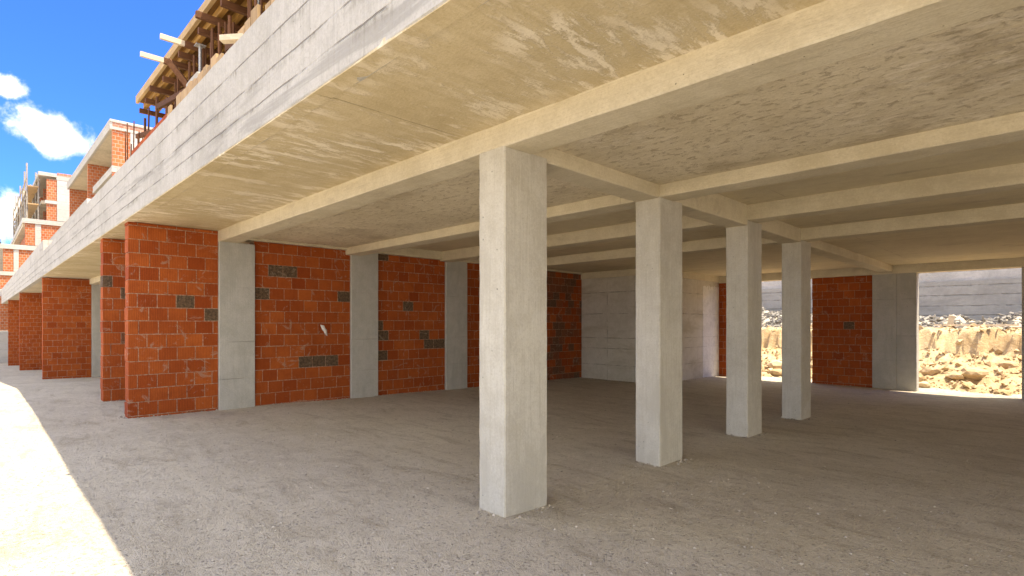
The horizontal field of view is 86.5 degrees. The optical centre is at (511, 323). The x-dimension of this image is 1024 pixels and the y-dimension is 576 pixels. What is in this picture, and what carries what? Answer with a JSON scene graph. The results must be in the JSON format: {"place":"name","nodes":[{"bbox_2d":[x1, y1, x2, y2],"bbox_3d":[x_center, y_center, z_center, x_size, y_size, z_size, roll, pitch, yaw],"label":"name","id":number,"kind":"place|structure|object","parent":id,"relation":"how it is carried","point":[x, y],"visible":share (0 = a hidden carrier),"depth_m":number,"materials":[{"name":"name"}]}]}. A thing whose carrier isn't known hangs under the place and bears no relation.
{"place":"outdoors","nodes":[
{"label":"outdoors","id":0,"kind":"place"},
{"bbox_2d":[0,0,204,243],"label":"sky","id":1,"kind":"structure","parent":0,"point":[68,68],"materials":[{"name":"blue"}]},
{"bbox_2d":[125,131,125,161],"bbox_3d":[-7.808,-2.818,11.007,0.039,2.137,0.021,0,0,29],"label":"rebar","id":2,"kind":"object","parent":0,"point":[125,146],"visible":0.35,"depth_m":11.00,"materials":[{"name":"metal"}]},
{"bbox_2d":[127,123,127,159],"bbox_3d":[-7.657,-2.869,10.849,0.020,2.238,0.047,0,0,-12],"label":"rebar","id":3,"kind":"object","parent":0,"point":[127,141],"visible":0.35,"depth_m":10.84,"materials":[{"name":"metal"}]},
{"bbox_2d":[132,114,167,153],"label":"brick wall","id":4,"kind":"structure","parent":0,"point":[149,133],"depth_m":7.60,"materials":[{"name":"brick"}]},
{"bbox_2d":[186,72,199,86],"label":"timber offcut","id":5,"kind":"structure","parent":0,"point":[195,75],"depth_m":6.14,"materials":[{"name":"white wood"}]},
{"bbox_2d":[0,362,1023,575],"bbox_3d":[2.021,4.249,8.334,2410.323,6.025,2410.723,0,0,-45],"label":"ground","id":6,"kind":"structure","parent":0,"point":[774,541],"depth_m":4.79,"materials":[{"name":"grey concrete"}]},
{"bbox_2d":[8,300,19,365],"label":"brick wall","id":7,"kind":"structure","parent":6,"relation":"on","point":[13,332],"depth_m":34.85,"materials":[{"name":"brick"}]},
{"bbox_2d":[19,292,41,369],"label":"brick wall","id":8,"kind":"structure","parent":6,"relation":"on","point":[30,331],"depth_m":26.57,"materials":[{"name":"brick"}]},
{"bbox_2d":[0,171,71,362],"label":"terrace building","id":9,"kind":"structure","parent":6,"relation":"on","point":[31,234],"depth_m":43.37,"materials":[{"name":"concrete"}]},
{"bbox_2d":[12,163,39,236],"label":"scaffold","id":10,"kind":"object","parent":9,"relation":"on","point":[25,207],"visible":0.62,"depth_m":45.41,"materials":[{"name":"brown wood"}]},
{"bbox_2d":[42,278,90,378],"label":"brick wall","id":11,"kind":"structure","parent":6,"relation":"on","point":[66,328],"depth_m":18.04,"materials":[{"name":"brick"}]},
{"bbox_2d":[91,285,100,376],"bbox_3d":[-14.145,0.380,18.770,0.569,3.743,0.323,0,0,-45],"label":"concrete pilaster","id":12,"kind":"object","parent":6,"relation":"on","point":[95,332],"visible":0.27,"depth_m":18.53,"materials":[{"name":"grey concrete"}]},
{"bbox_2d":[90,276,100,284],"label":"concrete beam","id":13,"kind":"structure","parent":12,"relation":"on","point":[95,281],"depth_m":17.68,"materials":[{"name":"beige concrete"}]},
{"bbox_2d":[100,238,125,401],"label":"brick wall","id":14,"kind":"structure","parent":6,"relation":"on","point":[112,320],"depth_m":9.59,"materials":[{"name":"brick"}]},
{"bbox_2d":[124,222,217,418],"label":"brick wall","id":15,"kind":"structure","parent":6,"relation":"on","point":[171,319],"depth_m":8.31,"materials":[{"name":"brick"}]},
{"bbox_2d":[218,0,1023,242],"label":"concrete beam","id":16,"kind":"structure","parent":15,"relation":"on","point":[826,32],"depth_m":3.13,"materials":[{"name":"beige concrete"}]},
{"bbox_2d":[43,0,1023,277],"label":"concrete slab","id":17,"kind":"structure","parent":16,"relation":"on","point":[465,68],"depth_m":3.97,"materials":[{"name":"beige concrete"}]},
{"bbox_2d":[133,121,134,148],"bbox_3d":[-7.344,-2.836,10.559,0.064,2.172,0.020,0,0,12],"label":"rebar","id":18,"kind":"object","parent":17,"relation":"on","point":[133,132],"visible":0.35,"depth_m":10.55,"materials":[{"name":"metal"}]},
{"bbox_2d":[148,107,149,129],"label":"timber prop","id":19,"kind":"object","parent":17,"relation":"on","point":[148,118],"visible":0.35,"depth_m":11.09,"materials":[{"name":"brown wood"}]},
{"bbox_2d":[155,96,158,124],"bbox_3d":[-6.885,-3.075,10.535,0.049,2.651,0.122,0,0,-3],"label":"timber prop","id":20,"kind":"object","parent":17,"relation":"on","point":[156,112],"visible":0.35,"depth_m":10.55,"materials":[{"name":"brown wood"}]},
{"bbox_2d":[174,82,176,107],"bbox_3d":[-6.126,-3.075,9.951,0.034,2.651,0.095,0,0,3],"label":"timber prop","id":21,"kind":"object","parent":17,"relation":"on","point":[175,85],"visible":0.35,"depth_m":9.91,"materials":[{"name":"brown wood"}]},
{"bbox_2d":[188,62,190,80],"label":"timber prop","id":22,"kind":"object","parent":17,"relation":"on","point":[189,70],"visible":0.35,"depth_m":9.15,"materials":[{"name":"brown wood"}]},
{"bbox_2d":[193,55,195,74],"bbox_3d":[-5.192,-3.075,8.916,0.081,2.651,0.039,0,0,34],"label":"timber prop","id":23,"kind":"object","parent":17,"relation":"on","point":[194,64],"visible":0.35,"depth_m":8.91,"materials":[{"name":"brown wood"}]},
{"bbox_2d":[165,58,187,87],"bbox_3d":[-5.366,-3.950,8.971,0.711,0.856,0.050,0,0,7],"label":"timber brace","id":24,"kind":"object","parent":23,"relation":"attached to","point":[177,71],"visible":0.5,"depth_m":8.97,"materials":[{"name":"brown wood"}]},
{"bbox_2d":[194,42,205,71],"bbox_3d":[-4.936,-3.075,8.623,0.140,2.650,0.140,0,0,-45],"label":"steel prop","id":25,"kind":"object","parent":17,"relation":"on","point":[199,46],"visible":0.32,"depth_m":8.61,"materials":[{"name":"grey metal"}]},
{"bbox_2d":[202,48,203,69],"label":"timber prop","id":26,"kind":"object","parent":17,"relation":"on","point":[202,58],"visible":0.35,"depth_m":8.68,"materials":[{"name":"brown wood"}]},
{"bbox_2d":[205,48,206,64],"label":"timber prop","id":27,"kind":"object","parent":17,"relation":"on","point":[205,56],"visible":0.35,"depth_m":8.69,"materials":[{"name":"brown wood"}]},
{"bbox_2d":[156,88,184,109],"bbox_3d":[-5.189,-3.900,8.935,3.228,0.190,0.050,0,0,38],"label":"timber brace","id":28,"kind":"object","parent":27,"relation":"attached to","point":[166,102],"visible":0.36,"depth_m":9.62,"materials":[{"name":"brown wood"}]},
{"bbox_2d":[210,34,211,63],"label":"timber prop","id":29,"kind":"object","parent":17,"relation":"on","point":[211,49],"visible":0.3,"depth_m":8.15,"materials":[{"name":"brown wood"}]},
{"bbox_2d":[211,27,213,56],"bbox_3d":[-4.427,-3.075,8.105,0.090,2.651,0.029,0,0,5],"label":"timber prop","id":30,"kind":"object","parent":17,"relation":"on","point":[212,30],"visible":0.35,"depth_m":8.10,"materials":[{"name":"brown wood"}]},
{"bbox_2d":[218,22,220,54],"bbox_3d":[-4.295,-3.075,7.992,0.039,2.650,0.074,0,0,-33],"label":"timber prop","id":31,"kind":"object","parent":17,"relation":"on","point":[219,41],"visible":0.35,"depth_m":7.96,"materials":[{"name":"brown wood"}]},
{"bbox_2d":[224,22,226,52],"bbox_3d":[-4.157,-3.075,7.952,0.088,2.651,0.029,0,0,10],"label":"timber prop","id":32,"kind":"object","parent":17,"relation":"on","point":[225,27],"visible":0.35,"depth_m":7.95,"materials":[{"name":"brown wood"}]},
{"bbox_2d":[228,15,231,33],"bbox_3d":[-4.012,-3.075,7.780,0.110,2.651,0.049,0,0,29],"label":"timber prop","id":33,"kind":"object","parent":17,"relation":"on","point":[229,24],"visible":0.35,"depth_m":7.77,"materials":[{"name":"brown wood"}]},
{"bbox_2d":[232,22,234,33],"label":"timber prop","id":34,"kind":"object","parent":17,"relation":"on","point":[233,27],"visible":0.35,"depth_m":7.95,"materials":[{"name":"brown wood"}]},
{"bbox_2d":[247,0,249,17],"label":"timber prop","id":35,"kind":"object","parent":17,"relation":"on","point":[248,8],"visible":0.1,"depth_m":7.39,"materials":[{"name":"brown wood"}]},
{"bbox_2d":[249,0,251,16],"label":"timber prop","id":36,"kind":"object","parent":17,"relation":"on","point":[250,1],"depth_m":7.31,"materials":[{"name":"brown wood"}]},
{"bbox_2d":[260,0,262,14],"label":"timber prop","id":37,"kind":"object","parent":17,"relation":"on","point":[261,6],"depth_m":6.93,"materials":[{"name":"brown wood"}]},
{"bbox_2d":[43,0,488,274],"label":"concrete parapet","id":38,"kind":"structure","parent":17,"relation":"on","point":[277,58],"depth_m":4.34,"materials":[{"name":"grey concrete"}]},
{"bbox_2d":[168,0,274,114],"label":"timber shutter","id":39,"kind":"object","parent":38,"relation":"attached to","point":[216,57],"visible":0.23,"depth_m":5.51,"materials":[{"name":"beige wood"}]},
{"bbox_2d":[219,33,242,43],"bbox_3d":[-2.327,-2.580,4.908,0.604,0.070,0.070,0,0,4],"label":"timber offcut","id":40,"kind":"object","parent":39,"relation":"on","point":[228,38],"visible":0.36,"depth_m":4.89,"materials":[{"name":"beige wood"}]},
{"bbox_2d":[218,241,254,409],"bbox_3d":[-4.610,0.263,9.049,0.554,3.179,0.310,0,0,-45],"label":"concrete pilaster","id":41,"kind":"object","parent":6,"relation":"on","point":[236,325],"visible":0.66,"depth_m":8.93,"materials":[{"name":"grey concrete"}]},
{"bbox_2d":[249,241,349,405],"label":"brick wall","id":42,"kind":"structure","parent":6,"relation":"on","point":[302,294],"depth_m":9.74,"materials":[{"name":"brick"}]},
{"bbox_2d":[244,238,346,249],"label":"concrete beam","id":43,"kind":"structure","parent":42,"relation":"on","point":[293,243],"depth_m":9.60,"materials":[{"name":"beige concrete"}]},
{"bbox_2d":[321,325,326,335],"bbox_3d":[-3.455,0.125,10.023,0.135,0.210,0.041,0,0,-45],"label":"paper scrap","id":44,"kind":"object","parent":42,"relation":"attached to","point":[324,329],"visible":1,"depth_m":10.02,"materials":[{"name":"white paper"}]},
{"bbox_2d":[345,112,1023,255],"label":"concrete beam","id":45,"kind":"structure","parent":42,"relation":"on","point":[982,133],"depth_m":4.71,"materials":[{"name":"beige concrete"}]},
{"bbox_2d":[350,253,377,397],"bbox_3d":[-2.958,0.227,10.687,0.581,3.249,0.309,0,0,-45],"label":"concrete pilaster","id":46,"kind":"object","parent":6,"relation":"on","point":[363,325],"visible":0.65,"depth_m":10.57,"materials":[{"name":"grey concrete"}]},
{"bbox_2d":[378,254,444,394],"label":"brick wall","id":47,"kind":"structure","parent":6,"relation":"on","point":[411,324],"depth_m":11.38,"materials":[{"name":"brick"}]},
{"bbox_2d":[378,248,441,259],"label":"concrete beam","id":48,"kind":"structure","parent":47,"relation":"on","point":[419,253],"depth_m":11.39,"materials":[{"name":"beige concrete"}]},
{"bbox_2d":[445,261,466,389],"bbox_3d":[-1.335,0.227,12.295,0.606,3.248,0.310,0,0,-45],"label":"concrete pilaster","id":49,"kind":"object","parent":6,"relation":"on","point":[456,325],"visible":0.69,"depth_m":12.15,"materials":[{"name":"grey concrete"}]},
{"bbox_2d":[440,163,1023,261],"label":"concrete beam","id":50,"kind":"structure","parent":49,"relation":"on","point":[991,180],"depth_m":6.40,"materials":[{"name":"beige concrete"}]},
{"bbox_2d":[467,263,479,387],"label":"brick wall","id":51,"kind":"structure","parent":6,"relation":"on","point":[473,319],"depth_m":12.60,"materials":[{"name":"brick"}]},
{"bbox_2d":[459,259,479,263],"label":"concrete beam","id":52,"kind":"structure","parent":51,"relation":"on","point":[475,261],"depth_m":12.50,"materials":[{"name":"beige concrete"}]},
{"bbox_2d":[62,376,915,518],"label":"mortar crumbs","id":53,"kind":"object","parent":6,"relation":"on","point":[549,505],"visible":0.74,"depth_m":7.99,"materials":[{"name":"concrete"}]},
{"bbox_2d":[479,146,546,516],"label":"concrete column","id":54,"kind":"structure","parent":6,"relation":"on","point":[513,330],"depth_m":4.18,"materials":[{"name":"grey concrete"}]},
{"bbox_2d":[533,148,658,201],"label":"concrete beam","id":55,"kind":"structure","parent":54,"relation":"on","point":[566,167],"depth_m":4.95,"materials":[{"name":"beige concrete"}]},
{"bbox_2d":[547,271,581,379],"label":"brick wall","id":56,"kind":"structure","parent":6,"relation":"on","point":[564,325],"depth_m":14.90,"materials":[{"name":"brick"}]},
{"bbox_2d":[547,269,582,273],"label":"concrete beam","id":57,"kind":"structure","parent":56,"relation":"on","point":[563,271],"depth_m":14.84,"materials":[{"name":"beige concrete"}]},
{"bbox_2d":[581,269,718,381],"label":"concrete wall","id":58,"kind":"structure","parent":6,"relation":"on","point":[608,325],"depth_m":15.09,"materials":[{"name":"grey concrete"}]},
{"bbox_2d":[718,257,1023,282],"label":"concrete beam","id":59,"kind":"structure","parent":58,"relation":"on","point":[990,264],"depth_m":12.96,"materials":[{"name":"beige concrete"}]},
{"bbox_2d":[636,197,681,466],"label":"concrete column","id":60,"kind":"structure","parent":6,"relation":"on","point":[659,331],"depth_m":5.74,"materials":[{"name":"grey concrete"}]},
{"bbox_2d":[676,194,746,227],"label":"concrete beam","id":61,"kind":"structure","parent":60,"relation":"on","point":[721,210],"depth_m":6.64,"materials":[{"name":"beige concrete"}]},
{"bbox_2d":[719,283,725,375],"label":"brick wall","id":62,"kind":"structure","parent":6,"relation":"on","point":[722,329],"depth_m":16.48,"materials":[{"name":"brick"}]},
{"bbox_2d":[726,220,761,437],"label":"concrete column","id":63,"kind":"structure","parent":6,"relation":"on","point":[743,329],"depth_m":7.30,"materials":[{"name":"grey concrete"}]},
{"bbox_2d":[759,220,800,243],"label":"concrete beam","id":64,"kind":"structure","parent":63,"relation":"on","point":[779,231],"depth_m":8.15,"materials":[{"name":"beige concrete"}]},
{"bbox_2d":[782,240,810,419],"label":"concrete column","id":65,"kind":"structure","parent":6,"relation":"on","point":[796,330],"depth_m":8.77,"materials":[{"name":"grey concrete"}]},
{"bbox_2d":[809,241,892,272],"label":"concrete beam","id":66,"kind":"structure","parent":65,"relation":"on","point":[827,250],"depth_m":10.79,"materials":[{"name":"beige concrete"}]},
{"bbox_2d":[812,275,871,387],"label":"brick wall","id":67,"kind":"structure","parent":6,"relation":"on","point":[842,331],"depth_m":14.20,"materials":[{"name":"brick"}]},
{"bbox_2d":[872,274,896,389],"bbox_3d":[9.338,0.411,13.615,0.305,3.284,0.515,0,0,-45],"label":"concrete pilaster","id":68,"kind":"object","parent":6,"relation":"on","point":[884,331],"visible":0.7,"depth_m":13.51,"materials":[{"name":"grey concrete"}]},
{"bbox_2d":[761,310,1021,394],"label":"earth bank","id":69,"kind":"structure","parent":6,"relation":"on","point":[986,341],"depth_m":15.42,"materials":[{"name":"beige soil"}]},
{"bbox_2d":[766,360,781,368],"bbox_3d":[8.429,1.322,17.338,0.492,0.323,0.557,0,0,-21],"label":"rock","id":70,"kind":"object","parent":69,"relation":"on","point":[775,364],"visible":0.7,"depth_m":17.20,"materials":[{"name":"beige stone"}]},
{"bbox_2d":[767,369,781,376],"bbox_3d":[8.046,1.499,16.582,0.482,0.251,0.418,0,0,15],"label":"rock","id":71,"kind":"object","parent":69,"relation":"on","point":[775,372],"visible":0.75,"depth_m":16.45,"materials":[{"name":"beige stone"}]},
{"bbox_2d":[761,323,1021,395],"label":"earth clods","id":72,"kind":"object","parent":69,"relation":"on","point":[986,362],"visible":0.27,"depth_m":14.88,"materials":[{"name":"beige soil"}]},
{"bbox_2d":[762,268,1021,320],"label":"retaining wall","id":73,"kind":"structure","parent":69,"relation":"on","point":[976,295],"depth_m":20.09,"materials":[{"name":"concrete"}]},
{"bbox_2d":[762,306,1021,331],"bbox_3d":[13.764,-0.185,19.920,4.056,1.259,17.393,0,0,-45],"label":"rubble pile","id":74,"kind":"object","parent":69,"relation":"on","point":[935,319],"visible":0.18,"depth_m":18.58,"materials":[{"name":"stone"}]},
{"bbox_2d":[947,315,954,323],"bbox_3d":[14.641,-0.032,18.186,0.162,0.516,0.255,0,0,-45],"label":"rock","id":75,"kind":"object","parent":74,"relation":"on","point":[951,318],"visible":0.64,"depth_m":18.14,"materials":[{"name":"beige stone"}]},
{"bbox_2d":[934,324,1018,325],"bbox_3d":[14.366,0.049,16.901,2.000,0.050,0.130,0,0,44],"label":"wooden plank","id":76,"kind":"object","parent":74,"relation":"on","point":[977,324],"visible":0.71,"depth_m":16.80,"materials":[{"name":"wood"}]},
{"bbox_2d":[919,381,931,387],"bbox_3d":[10.531,1.569,13.935,0.253,0.201,0.358,0,0,-45],"label":"rock","id":77,"kind":"object","parent":69,"relation":"on","point":[923,384],"visible":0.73,"depth_m":13.85,"materials":[{"name":"beige stone"}]},
{"bbox_2d":[919,367,940,374],"bbox_3d":[11.410,1.319,14.900,0.375,0.281,0.537,0,0,-45],"label":"rock","id":78,"kind":"object","parent":69,"relation":"on","point":[928,370],"visible":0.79,"depth_m":14.76,"materials":[{"name":"beige stone"}]},
{"bbox_2d":[945,372,963,379],"bbox_3d":[11.422,1.361,14.040,0.312,0.216,0.359,0,0,-24],"label":"rock","id":79,"kind":"object","parent":69,"relation":"on","point":[954,376],"visible":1,"depth_m":13.96,"materials":[{"name":"beige stone"}]},
{"bbox_2d":[956,368,988,379],"bbox_3d":[11.828,1.289,13.989,0.529,0.318,0.592,0,0,-20],"label":"rock","id":80,"kind":"object","parent":69,"relation":"on","point":[975,373],"visible":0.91,"depth_m":13.84,"materials":[{"name":"beige stone"}]},
{"bbox_2d":[998,360,1018,368],"bbox_3d":[13.083,1.099,14.370,0.328,0.254,0.430,0,0,-45],"label":"rock","id":81,"kind":"object","parent":69,"relation":"on","point":[1006,364],"visible":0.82,"depth_m":14.27,"materials":[{"name":"beige stone"}]},
{"bbox_2d":[897,273,918,391],"bbox_3d":[9.661,0.411,13.295,0.300,3.282,0.399,0,0,-45],"label":"concrete pilaster","id":82,"kind":"object","parent":6,"relation":"on","point":[907,331],"visible":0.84,"depth_m":13.18,"materials":[{"name":"grey concrete"}]},
{"bbox_2d":[1022,267,1023,399],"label":"concrete pilaster","id":83,"kind":"object","parent":6,"relation":"on","point":[1022,333],"visible":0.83,"depth_m":11.72,"materials":[{"name":"grey concrete"}]},
{"bbox_3d":[0.192,0.227,13.805,0.601,3.249,0.312,0,0,-45],"label":"concrete pilaster","id":84,"kind":"object","parent":6,"relation":"on","visible":0},
{"bbox_2d":[547,203,1023,266],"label":"concrete beam","id":85,"kind":"structure","parent":84,"relation":"on","point":[986,215],"depth_m":8.03,"materials":[{"name":"beige concrete"}]},
{"bbox_3d":[-22.894,0.875,36.086,0.250,4.750,36.500,0,0,-45],"label":"brick wall","id":86,"kind":"object","parent":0,"visible":0},
{"bbox_2d":[5,276,90,303],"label":"concrete slab","id":87,"kind":"structure","parent":86,"relation":"on","point":[36,288],"depth_m":22.12,"materials":[{"name":"beige concrete"}]},
{"bbox_2d":[1,240,51,303],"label":"concrete parapet","id":88,"kind":"structure","parent":87,"relation":"on","point":[27,274],"depth_m":21.72,"materials":[{"name":"grey concrete"}]},
{"bbox_2d":[49,198,90,240],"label":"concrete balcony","id":89,"kind":"structure","parent":87,"relation":"on","point":[71,217],"depth_m":20.82,"materials":[{"name":"grey concrete"}]},
{"bbox_2d":[67,119,152,216],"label":"apartment building","id":90,"kind":"structure","parent":87,"relation":"on","point":[102,162],"depth_m":32.70,"materials":[{"name":"concrete"}]},
{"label":"timber prop","id":91,"kind":"object","parent":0,"visible":0},
{"bbox_2d":[136,0,269,117],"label":"formwork deck","id":92,"kind":"structure","parent":91,"relation":"on","point":[183,49],"depth_m":9.06,"materials":[{"name":"brown wood"}]},
{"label":"timber prop","id":93,"kind":"object","parent":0,"visible":0},
{"bbox_2d":[225,44,233,51],"bbox_3d":[-2.973,-3.725,6.626,2.029,0.240,0.050,0,0,37],"label":"timber brace","id":94,"kind":"object","parent":93,"relation":"attached to","point":[228,47],"visible":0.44,"depth_m":7.17,"materials":[{"name":"brown wood"}]},
{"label":"timber prop","id":95,"kind":"object","parent":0,"visible":0},
{"bbox_2d":[135,129,151,138],"bbox_3d":[-7.195,-3.825,10.889,1.241,0.140,0.050,0,0,31],"label":"timber brace","id":96,"kind":"object","parent":95,"relation":"attached to","point":[144,133],"visible":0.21,"depth_m":11.04,"materials":[{"name":"brown wood"}]}
]}

